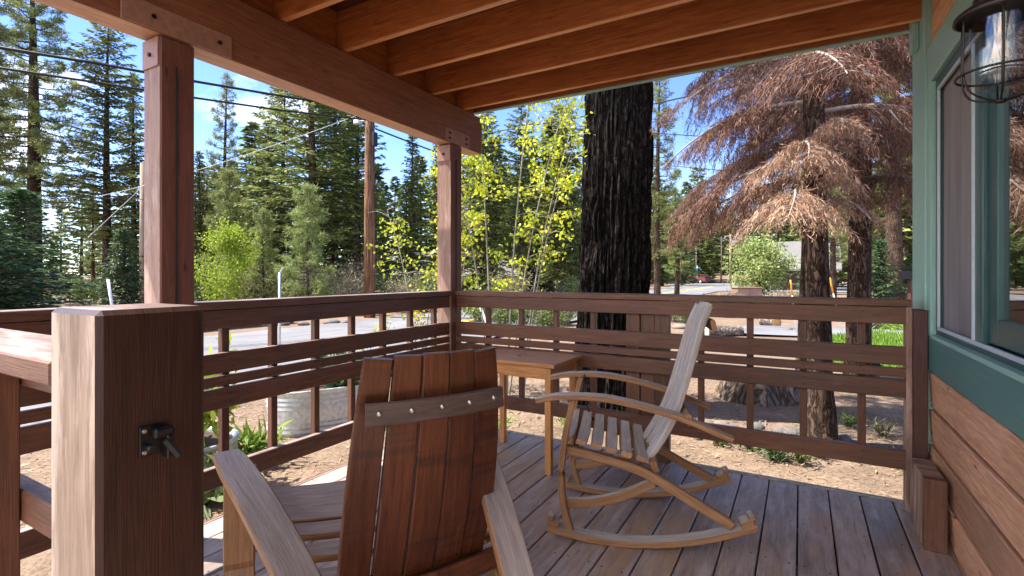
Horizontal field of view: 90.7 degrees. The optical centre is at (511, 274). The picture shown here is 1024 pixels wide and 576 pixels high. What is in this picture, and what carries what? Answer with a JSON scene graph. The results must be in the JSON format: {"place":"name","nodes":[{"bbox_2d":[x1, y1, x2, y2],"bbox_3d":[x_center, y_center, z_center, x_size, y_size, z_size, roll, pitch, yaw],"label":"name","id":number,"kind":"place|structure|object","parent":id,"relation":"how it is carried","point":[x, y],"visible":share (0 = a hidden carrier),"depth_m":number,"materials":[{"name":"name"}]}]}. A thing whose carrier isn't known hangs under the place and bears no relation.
{"place":"outdoors","nodes":[
{"label":"outdoors","id":0,"kind":"place"},
{"bbox_2d":[20,283,878,425],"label":"road","id":1,"kind":"structure","parent":0,"point":[247,340],"depth_m":13.49,"materials":[{"name":"grey asphalt"}]},
{"bbox_2d":[0,0,912,274],"label":"sky","id":2,"kind":"structure","parent":0,"point":[203,71],"materials":[{"name":"blue"}]},
{"bbox_2d":[20,267,902,575],"bbox_3d":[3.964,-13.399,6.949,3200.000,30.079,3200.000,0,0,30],"label":"ground","id":3,"kind":"structure","parent":0,"point":[750,461],"depth_m":4.92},
{"bbox_2d":[0,0,54,201],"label":"pine tree","id":4,"kind":"object","parent":3,"relation":"on","point":[13,141],"visible":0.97,"depth_m":23.01,"materials":[{"name":"green plant"}]},
{"bbox_2d":[0,188,65,309],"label":"young fir","id":5,"kind":"object","parent":3,"relation":"on","point":[8,280],"visible":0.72,"depth_m":12.30,"materials":[{"name":"green plant"}]},
{"bbox_2d":[0,185,93,309],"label":"young fir","id":6,"kind":"object","parent":3,"relation":"on","point":[20,197],"visible":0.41,"depth_m":14.10,"materials":[{"name":"green plant"}]},
{"bbox_2d":[0,0,95,298],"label":"pine tree","id":7,"kind":"object","parent":3,"relation":"on","point":[37,152],"visible":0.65,"depth_m":28.81,"materials":[{"name":"green plant"}]},
{"bbox_2d":[44,209,78,272],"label":"fir tree","id":8,"kind":"object","parent":3,"relation":"on","point":[56,226],"visible":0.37,"depth_m":57.95,"materials":[{"name":"green plant"}]},
{"bbox_2d":[50,189,101,283],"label":"pine tree","id":9,"kind":"object","parent":3,"relation":"on","point":[80,268],"visible":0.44,"depth_m":49.21,"materials":[{"name":"green plant"}]},
{"bbox_2d":[60,276,115,305],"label":"shrub","id":10,"kind":"object","parent":3,"relation":"on","point":[90,294],"visible":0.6,"depth_m":25.74,"materials":[{"name":"green plant"}]},
{"bbox_2d":[76,173,102,292],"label":"pine tree","id":11,"kind":"object","parent":3,"relation":"on","point":[91,250],"visible":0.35,"depth_m":35.90,"materials":[{"name":"green plant"}]},
{"bbox_2d":[36,20,143,301],"bbox_3d":[-23.206,-6.505,29.103,6.225,16.292,5.347,0,0,7],"label":"fir tree","id":12,"kind":"object","parent":3,"relation":"on","point":[108,186],"visible":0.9,"depth_m":28.48,"materials":[{"name":"green plant"}]},
{"bbox_2d":[91,225,143,305],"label":"young fir","id":13,"kind":"object","parent":3,"relation":"on","point":[127,264],"visible":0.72,"depth_m":16.89,"materials":[{"name":"green plant"}]},
{"bbox_2d":[94,72,143,298],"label":"fir tree","id":14,"kind":"object","parent":3,"relation":"on","point":[132,158],"visible":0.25,"depth_m":32.84,"materials":[{"name":"green plant"}]},
{"bbox_2d":[139,163,143,301],"bbox_3d":[-17.525,-1.683,24.000,0.285,7.190,0.300,0,0,30],"label":"utility pole","id":15,"kind":"object","parent":3,"relation":"on","point":[141,241],"visible":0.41,"depth_m":23.89,"materials":[{"name":"brown wood"}]},
{"bbox_2d":[194,150,216,300],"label":"fir tree","id":16,"kind":"object","parent":3,"relation":"on","point":[199,206],"visible":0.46,"depth_m":29.90,"materials":[{"name":"green plant"}]},
{"bbox_2d":[194,163,227,277],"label":"pine tree","id":17,"kind":"object","parent":3,"relation":"on","point":[211,187],"visible":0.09,"depth_m":41.96,"materials":[{"name":"green plant"}]},
{"bbox_2d":[204,444,222,518],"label":"leafy plant","id":18,"kind":"object","parent":3,"relation":"on","point":[214,497],"visible":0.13,"depth_m":3.44,"materials":[{"name":"green plant"}]},
{"bbox_2d":[204,426,239,466],"bbox_3d":[-2.453,1.444,3.874,0.652,0.378,0.632,0,0,30],"label":"planter","id":19,"kind":"object","parent":3,"relation":"on","point":[210,439],"visible":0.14,"depth_m":3.93,"materials":[{"name":"metal"}]},
{"bbox_2d":[204,332,240,446],"bbox_3d":[-2.491,0.889,3.850,0.893,0.876,0.704,0,0,-36],"label":"leafy plant","id":20,"kind":"object","parent":19,"relation":"on","point":[208,417],"visible":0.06,"depth_m":3.89,"materials":[{"name":"green plant"}]},
{"bbox_2d":[194,273,250,300],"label":"shrub","id":21,"kind":"object","parent":3,"relation":"on","point":[197,293],"visible":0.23,"depth_m":20.52,"materials":[{"name":"green plant"}]},
{"bbox_2d":[201,69,247,264],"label":"pine tree","id":22,"kind":"object","parent":3,"relation":"on","point":[232,143],"visible":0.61,"depth_m":31.85,"materials":[{"name":"green plant"}]},
{"bbox_2d":[194,165,260,284],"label":"young pine","id":23,"kind":"object","parent":3,"relation":"on","point":[232,195],"visible":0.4,"depth_m":24.75,"materials":[{"name":"green plant"}]},
{"bbox_2d":[194,216,264,300],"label":"leafy tree","id":24,"kind":"object","parent":3,"relation":"on","point":[238,264],"visible":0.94,"depth_m":18.89,"materials":[{"name":"green plant"}]},
{"bbox_2d":[215,121,275,273],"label":"fir tree","id":25,"kind":"object","parent":3,"relation":"on","point":[246,130],"visible":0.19,"depth_m":38.27,"materials":[{"name":"green plant"}]},
{"bbox_2d":[234,414,292,454],"bbox_3d":[-2.174,1.509,4.334,0.708,0.595,0.625,0,0,39],"label":"leafy plant","id":26,"kind":"object","parent":3,"relation":"on","point":[254,442],"visible":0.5,"depth_m":4.21,"materials":[{"name":"green plant"}]},
{"bbox_2d":[240,204,288,298],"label":"young pine","id":27,"kind":"object","parent":3,"relation":"on","point":[263,290],"visible":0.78,"depth_m":21.92,"materials":[{"name":"green plant"}]},
{"bbox_2d":[238,119,299,284],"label":"fir tree","id":28,"kind":"object","parent":3,"relation":"on","point":[269,163],"visible":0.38,"depth_m":29.82,"materials":[{"name":"green plant"}]},
{"bbox_2d":[239,84,323,280],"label":"fir tree","id":29,"kind":"object","parent":3,"relation":"on","point":[284,100],"visible":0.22,"depth_m":32.50,"materials":[{"name":"green plant"}]},
{"bbox_2d":[254,258,334,297],"bbox_3d":[-9.279,0.424,22.096,3.477,2.471,3.280,0,0,32],"label":"shrub","id":30,"kind":"object","parent":3,"relation":"on","point":[283,283],"visible":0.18,"depth_m":21.64,"materials":[{"name":"green plant"}]},
{"bbox_2d":[273,179,336,297],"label":"young pine","id":31,"kind":"object","parent":3,"relation":"on","point":[305,226],"visible":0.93,"depth_m":19.86,"materials":[{"name":"green plant"}]},
{"bbox_2d":[233,92,384,273],"bbox_3d":[-9.849,-5.872,24.881,7.144,14.958,6.136,0,0,0],"label":"fir tree","id":32,"kind":"object","parent":3,"relation":"on","point":[312,152],"visible":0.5,"depth_m":24.87,"materials":[{"name":"green plant"}]},
{"bbox_2d":[266,381,358,436],"bbox_3d":[-1.966,1.399,5.473,1.282,0.478,0.692,0,0,-32],"label":"planter","id":33,"kind":"object","parent":3,"relation":"on","point":[295,406],"visible":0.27,"depth_m":5.05,"materials":[{"name":"metal"}]},
{"bbox_2d":[286,108,379,286],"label":"fir tree","id":34,"kind":"object","parent":3,"relation":"on","point":[331,247],"visible":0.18,"depth_m":35.64,"materials":[{"name":"green plant"}]},
{"bbox_2d":[303,255,382,294],"bbox_3d":[-7.038,0.422,20.976,3.280,2.471,3.477,0,0,17],"label":"shrub","id":35,"kind":"object","parent":3,"relation":"on","point":[340,290],"visible":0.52,"depth_m":20.66,"materials":[{"name":"green plant"}]},
{"bbox_2d":[319,248,390,293],"bbox_3d":[-7.556,0.209,24.122,4.091,2.908,3.859,0,0,22],"label":"shrub","id":36,"kind":"object","parent":3,"relation":"on","point":[354,270],"visible":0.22,"depth_m":23.68,"materials":[{"name":"green plant"}]},
{"bbox_2d":[319,112,397,281],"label":"fir tree","id":37,"kind":"object","parent":3,"relation":"on","point":[356,232],"visible":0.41,"depth_m":26.86,"materials":[{"name":"green plant"}]},
{"bbox_2d":[353,120,377,317],"bbox_3d":[-5.370,-3.128,18.489,1.050,9.800,2.200,0,0,30],"label":"utility pole","id":38,"kind":"object","parent":3,"relation":"on","point":[371,139],"visible":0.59,"depth_m":18.22,"materials":[{"name":"brown wood"}]},
{"bbox_2d":[0,46,317,102],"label":"power line","id":39,"kind":"object","parent":38,"relation":"hanging from","point":[111,66],"visible":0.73,"depth_m":11.87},
{"bbox_2d":[0,67,368,120],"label":"power line","id":40,"kind":"object","parent":38,"relation":"hanging from","point":[71,78],"visible":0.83,"depth_m":12.11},
{"bbox_2d":[375,162,394,284],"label":"fir tree","id":41,"kind":"object","parent":3,"relation":"on","point":[379,178],"visible":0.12,"depth_m":41.61,"materials":[{"name":"green plant"}]},
{"bbox_2d":[375,191,395,292],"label":"fir tree","id":42,"kind":"object","parent":3,"relation":"on","point":[382,240],"visible":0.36,"depth_m":31.97,"materials":[{"name":"green plant"}]},
{"bbox_2d":[386,176,404,250],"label":"fir tree","id":43,"kind":"object","parent":3,"relation":"on","point":[395,189],"visible":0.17,"depth_m":57.65,"materials":[{"name":"green plant"}]},
{"bbox_2d":[375,266,432,312],"bbox_3d":[-4.515,0.638,21.084,2.864,2.035,2.701,0,0,-15],"label":"shrub","id":44,"kind":"object","parent":3,"relation":"on","point":[398,289],"visible":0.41,"depth_m":20.91,"materials":[{"name":"green plant"}]},
{"bbox_2d":[388,181,425,266],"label":"fir tree","id":45,"kind":"object","parent":3,"relation":"on","point":[401,200],"visible":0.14,"depth_m":42.57,"materials":[{"name":"green plant"}]},
{"bbox_2d":[384,135,436,291],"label":"fir tree","id":46,"kind":"object","parent":3,"relation":"on","point":[413,192],"visible":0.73,"depth_m":26.90,"materials":[{"name":"green plant"}]},
{"bbox_2d":[366,202,474,348],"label":"aspen","id":47,"kind":"object","parent":3,"relation":"on","point":[394,228],"visible":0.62,"depth_m":7.60,"materials":[{"name":"yellow plant"}]},
{"bbox_2d":[409,156,436,252],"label":"fir tree","id":48,"kind":"object","parent":3,"relation":"on","point":[422,167],"visible":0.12,"depth_m":50.28,"materials":[{"name":"green plant"}]},
{"bbox_2d":[414,144,437,285],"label":"fir tree","id":49,"kind":"object","parent":3,"relation":"on","point":[434,198],"visible":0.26,"depth_m":33.77,"materials":[{"name":"green plant"}]},
{"bbox_2d":[361,252,535,292],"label":"shrub","id":50,"kind":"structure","parent":3,"relation":"on","point":[505,268],"depth_m":40.23,"materials":[{"name":"green plant"}]},
{"bbox_2d":[416,171,486,321],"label":"aspen","id":51,"kind":"object","parent":3,"relation":"on","point":[427,272],"visible":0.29,"depth_m":7.13,"materials":[{"name":"plant"}]},
{"bbox_2d":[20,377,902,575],"bbox_3d":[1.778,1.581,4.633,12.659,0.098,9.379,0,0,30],"label":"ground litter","id":52,"kind":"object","parent":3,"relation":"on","point":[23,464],"visible":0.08,"depth_m":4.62,"materials":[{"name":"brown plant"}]},
{"bbox_2d":[461,146,511,290],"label":"pine tree","id":53,"kind":"object","parent":3,"relation":"on","point":[473,202],"visible":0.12,"depth_m":35.79,"materials":[{"name":"green plant"}]},
{"bbox_2d":[461,111,520,290],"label":"fir tree","id":54,"kind":"object","parent":3,"relation":"on","point":[493,235],"visible":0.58,"depth_m":25.81,"materials":[{"name":"green plant"}]},
{"bbox_2d":[477,138,515,252],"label":"fir tree","id":55,"kind":"object","parent":3,"relation":"on","point":[503,169],"visible":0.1,"depth_m":43.55,"materials":[{"name":"green plant"}]},
{"bbox_2d":[469,290,525,323],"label":"shrub","id":56,"kind":"object","parent":3,"relation":"on","point":[504,315],"visible":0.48,"depth_m":14.68,"materials":[{"name":"green plant"}]},
{"bbox_2d":[423,94,592,394],"bbox_3d":[0.198,-0.947,6.593,2.852,5.098,1.566,0,0,4],"label":"aspen","id":57,"kind":"object","parent":3,"relation":"on","point":[561,183],"visible":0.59,"depth_m":6.53,"materials":[{"name":"yellow plant"}]},
{"bbox_2d":[480,261,545,291],"bbox_3d":[-0.090,0.492,22.953,3.087,2.326,3.273,0,0,-23],"label":"shrub","id":58,"kind":"object","parent":3,"relation":"on","point":[516,285],"visible":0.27,"depth_m":23.00,"materials":[{"name":"green plant"}]},
{"bbox_2d":[489,105,552,290],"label":"fir tree","id":59,"kind":"object","parent":3,"relation":"on","point":[522,250],"visible":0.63,"depth_m":26.84,"materials":[{"name":"green plant"}]},
{"bbox_2d":[511,138,556,291],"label":"fir tree","id":60,"kind":"object","parent":3,"relation":"on","point":[531,267],"visible":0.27,"depth_m":38.37,"materials":[{"name":"green plant"}]},
{"bbox_2d":[512,309,570,326],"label":"shrub","id":61,"kind":"object","parent":3,"relation":"on","point":[545,317],"visible":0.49,"depth_m":13.69,"materials":[{"name":"green plant"}]},
{"bbox_2d":[518,104,583,285],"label":"pine tree","id":62,"kind":"object","parent":3,"relation":"on","point":[574,162],"visible":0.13,"depth_m":39.61,"materials":[{"name":"green plant"}]},
{"bbox_2d":[524,124,581,291],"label":"fir tree","id":63,"kind":"object","parent":3,"relation":"on","point":[543,141],"visible":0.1,"depth_m":39.60,"materials":[{"name":"green plant"}]},
{"bbox_2d":[534,118,582,291],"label":"fir tree","id":64,"kind":"object","parent":3,"relation":"on","point":[560,271],"visible":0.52,"depth_m":29.86,"materials":[{"name":"green plant"}]},
{"bbox_2d":[553,275,578,298],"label":"shrub","id":65,"kind":"object","parent":3,"relation":"on","point":[572,287],"visible":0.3,"depth_m":25.89,"materials":[{"name":"green plant"}]},
{"bbox_2d":[204,428,962,575],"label":"deck","id":66,"kind":"structure","parent":3,"relation":"on","point":[813,543],"depth_m":2.40,"materials":[{"name":"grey wood"}]},
{"bbox_2d":[52,303,203,575],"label":"gate post","id":67,"kind":"object","parent":66,"relation":"on","point":[127,439],"visible":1,"depth_m":0.71,"materials":[{"name":"brown wood"}]},
{"bbox_2d":[0,328,51,575],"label":"entry railing","id":68,"kind":"object","parent":67,"relation":"attached to","point":[26,359],"visible":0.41,"depth_m":1.00,"materials":[{"name":"brown wood"}]},
{"bbox_2d":[142,35,193,304],"bbox_3d":[-1.513,0.193,2.224,0.147,2.415,0.156,0,0,30],"label":"porch post","id":69,"kind":"object","parent":66,"relation":"on","point":[168,66],"visible":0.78,"depth_m":2.18,"materials":[{"name":"brown wood"}]},
{"bbox_2d":[0,308,55,559],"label":"side railing","id":70,"kind":"object","parent":69,"relation":"attached to","point":[35,437],"visible":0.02,"depth_m":1.79,"materials":[{"name":"brown wood"}]},
{"bbox_2d":[213,346,534,575],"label":"stave chair","id":71,"kind":"object","parent":66,"relation":"on","point":[440,503],"visible":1,"depth_m":1.42,"materials":[{"name":"wood"}]},
{"bbox_2d":[437,144,460,350],"bbox_3d":[-0.498,0.193,4.005,0.147,2.415,0.156,0,0,30],"label":"porch post","id":72,"kind":"object","parent":66,"relation":"on","point":[448,217],"visible":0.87,"depth_m":3.96,"materials":[{"name":"brown wood"}]},
{"bbox_2d":[194,291,450,492],"bbox_3d":[-1.005,0.564,3.123,0.140,0.872,1.906,0,0,30],"label":"side railing","id":73,"kind":"object","parent":72,"relation":"attached to","point":[222,316],"visible":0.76,"depth_m":2.76,"materials":[{"name":"brown wood"}]},
{"bbox_2d":[496,348,581,475],"bbox_3d":[0.079,0.868,3.328,0.640,0.665,0.440,0,0,30],"label":"side table","id":74,"kind":"object","parent":66,"relation":"on","point":[534,364],"visible":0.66,"depth_m":3.15,"materials":[{"name":"brown wood"}]},
{"bbox_2d":[535,301,758,548],"bbox_3d":[0.605,0.680,2.487,0.898,1.028,0.597,-6,-1,12],"label":"rocking chair","id":75,"kind":"object","parent":66,"relation":"on","point":[648,443],"visible":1,"depth_m":2.28,"materials":[{"name":"brown wood"}]},
{"bbox_2d":[455,290,927,511],"bbox_3d":[0.845,0.714,3.297,2.902,1.172,0.145,0,0,30],"label":"front railing","id":76,"kind":"object","parent":66,"relation":"on","point":[648,339],"visible":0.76,"depth_m":2.95,"materials":[{"name":"brown wood"}]},
{"bbox_2d":[910,458,947,554],"bbox_3d":[1.908,1.044,2.320,0.080,0.312,0.320,0,0,30],"label":"wall stub","id":77,"kind":"object","parent":66,"relation":"on","point":[929,500],"depth_m":2.19,"materials":[{"name":"brown wood"}]},
{"bbox_2d":[568,82,653,410],"bbox_3d":[1.558,-3.172,6.243,6.146,9.743,5.690,0,0,-27],"label":"charred tree","id":78,"kind":"object","parent":3,"relation":"on","point":[615,252],"visible":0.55,"depth_m":5.78,"materials":[{"name":"black plant"}]},
{"bbox_2d":[650,191,680,285],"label":"fir tree","id":79,"kind":"object","parent":3,"relation":"on","point":[664,273],"visible":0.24,"depth_m":68.45,"materials":[{"name":"green plant"}]},
{"bbox_2d":[650,79,687,293],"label":"pine tree","id":80,"kind":"object","parent":3,"relation":"on","point":[657,216],"visible":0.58,"depth_m":21.85,"materials":[{"name":"green plant"}]},
{"bbox_2d":[660,186,701,293],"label":"pine tree","id":81,"kind":"object","parent":3,"relation":"on","point":[676,268],"visible":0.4,"depth_m":35.87,"materials":[{"name":"green plant"}]},
{"bbox_2d":[666,206,702,284],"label":"fir tree","id":82,"kind":"object","parent":3,"relation":"on","point":[685,276],"visible":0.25,"depth_m":73.25,"materials":[{"name":"green plant"}]},
{"bbox_2d":[678,181,706,282],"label":"fir tree","id":83,"kind":"object","parent":3,"relation":"on","point":[688,188],"visible":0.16,"depth_m":97.30,"materials":[{"name":"green plant"}]},
{"bbox_2d":[685,167,722,273],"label":"pine tree","id":84,"kind":"object","parent":3,"relation":"on","point":[694,179],"visible":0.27,"depth_m":99.33,"materials":[{"name":"green plant"}]},
{"bbox_2d":[700,232,718,282],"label":"fir tree","id":85,"kind":"object","parent":3,"relation":"on","point":[708,264],"visible":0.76,"depth_m":93.94,"materials":[{"name":"green plant"}]},
{"bbox_2d":[712,210,734,274],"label":"pine tree","id":86,"kind":"object","parent":3,"relation":"on","point":[723,246],"visible":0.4,"depth_m":125.03,"materials":[{"name":"green plant"}]},
{"bbox_2d":[705,326,743,335],"bbox_3d":[5.535,1.495,13.193,1.024,0.308,0.344,0,0,-9],"label":"fallen log","id":87,"kind":"object","parent":3,"relation":"on","point":[730,331],"visible":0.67,"depth_m":13.10,"materials":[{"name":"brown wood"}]},
{"bbox_2d":[730,287,762,295],"bbox_3d":[11.590,1.162,25.000,1.280,1.080,0.780,0,0,0],"label":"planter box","id":88,"kind":"object","parent":3,"relation":"on","point":[754,291],"visible":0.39,"depth_m":24.63,"materials":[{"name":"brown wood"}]},
{"bbox_2d":[715,381,799,406],"bbox_3d":[3.239,1.475,6.580,1.209,0.345,1.083,0,0,30],"label":"tree stump","id":89,"kind":"object","parent":3,"relation":"on","point":[764,395],"visible":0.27,"depth_m":6.22,"materials":[{"name":"wood"}]},
{"bbox_2d":[720,230,800,295],"bbox_3d":[16.608,-0.401,32.926,5.111,4.709,5.197,0,0,-15],"label":"shrub","id":90,"kind":"object","parent":3,"relation":"on","point":[761,263],"visible":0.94,"depth_m":32.45,"materials":[{"name":"green plant"}]},
{"bbox_2d":[760,192,791,241],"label":"pine tree","id":91,"kind":"object","parent":3,"relation":"on","point":[777,235],"visible":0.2,"depth_m":102.70,"materials":[{"name":"grey plant"}]},
{"bbox_2d":[648,34,912,439],"bbox_3d":[2.959,-2.100,4.780,3.000,7.505,3.170,0,0,-28],"label":"dead fir","id":92,"kind":"object","parent":3,"relation":"on","point":[817,69],"visible":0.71,"depth_m":4.64,"materials":[{"name":"brown plant"}]},
{"bbox_2d":[661,38,912,369],"bbox_3d":[4.337,-2.851,7.267,3.628,9.005,3.414,0,0,-12],"label":"dead fir","id":93,"kind":"object","parent":3,"relation":"on","point":[698,191],"visible":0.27,"depth_m":7.41,"materials":[{"name":"brown plant"}]},
{"bbox_2d":[678,34,912,375],"bbox_3d":[4.596,-2.604,6.980,3.669,8.506,3.902,0,0,-23],"label":"dead fir","id":94,"kind":"object","parent":3,"relation":"on","point":[859,278],"visible":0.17,"depth_m":6.86,"materials":[{"name":"brown plant"}]},
{"bbox_2d":[771,240,841,289],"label":"cabin","id":95,"kind":"object","parent":3,"relation":"on","point":[793,247],"visible":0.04,"depth_m":50.52,"materials":[{"name":"grey"}]},
{"bbox_2d":[827,114,848,296],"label":"pine tree","id":96,"kind":"object","parent":3,"relation":"on","point":[833,245],"visible":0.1,"depth_m":29.87,"materials":[{"name":"brown plant"}]},
{"bbox_2d":[837,409,856,427],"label":"weed","id":97,"kind":"object","parent":3,"relation":"on","point":[849,421],"visible":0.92,"depth_m":5.32,"materials":[{"name":"green plant"}]},
{"bbox_2d":[839,46,912,298],"bbox_3d":[18.138,-8.250,24.213,5.891,19.771,5.315,0,0,9],"label":"pine tree","id":98,"kind":"object","parent":3,"relation":"on","point":[893,234],"visible":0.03,"depth_m":23.77,"materials":[{"name":"brown plant"}]},
{"bbox_2d":[866,415,898,438],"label":"weed","id":99,"kind":"object","parent":3,"relation":"on","point":[880,430],"visible":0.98,"depth_m":4.99,"materials":[{"name":"green plant"}]},
{"bbox_2d":[871,237,906,306],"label":"young fir","id":100,"kind":"object","parent":3,"relation":"on","point":[880,246],"visible":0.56,"depth_m":18.87,"materials":[{"name":"green plant"}]},
{"bbox_2d":[872,152,912,280],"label":"pine tree","id":101,"kind":"object","parent":3,"relation":"on","point":[907,240],"visible":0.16,"depth_m":58.88,"materials":[{"name":"green plant"}]},
{"bbox_2d":[897,271,912,307],"bbox_3d":[12.518,0.846,16.000,0.470,1.900,0.240,0,0,0],"label":"mailbox post","id":102,"kind":"object","parent":3,"relation":"on","point":[908,275],"visible":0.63,"depth_m":15.93,"materials":[{"name":"brown wood"}]},
{"bbox_2d":[909,0,1023,575],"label":"house","id":103,"kind":"structure","parent":3,"relation":"on","point":[968,225],"depth_m":1.92,"materials":[{"name":"brown wood"}]},
{"bbox_2d":[32,0,921,155],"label":"porch roof","id":104,"kind":"structure","parent":103,"relation":"attached to","point":[440,72],"depth_m":2.95,"materials":[{"name":"brown wood"}]},
{"bbox_2d":[930,21,1023,383],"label":"window","id":105,"kind":"structure","parent":103,"relation":"in","point":[980,146],"depth_m":1.84,"materials":[{"name":"clear glass"}]},
{"bbox_2d":[952,0,1023,103],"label":"wall lantern","id":106,"kind":"object","parent":103,"relation":"attached to","point":[998,16],"depth_m":1.09,"materials":[{"name":"brown metal"}]},
{"bbox_2d":[742,325,902,335],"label":"path","id":107,"kind":"structure","parent":0,"point":[769,330],"depth_m":13.91,"materials":[{"name":"concrete"}]},
{"bbox_2d":[832,326,902,367],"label":"grass","id":108,"kind":"structure","parent":0,"point":[889,338],"depth_m":11.34,"materials":[{"name":"green plant"}]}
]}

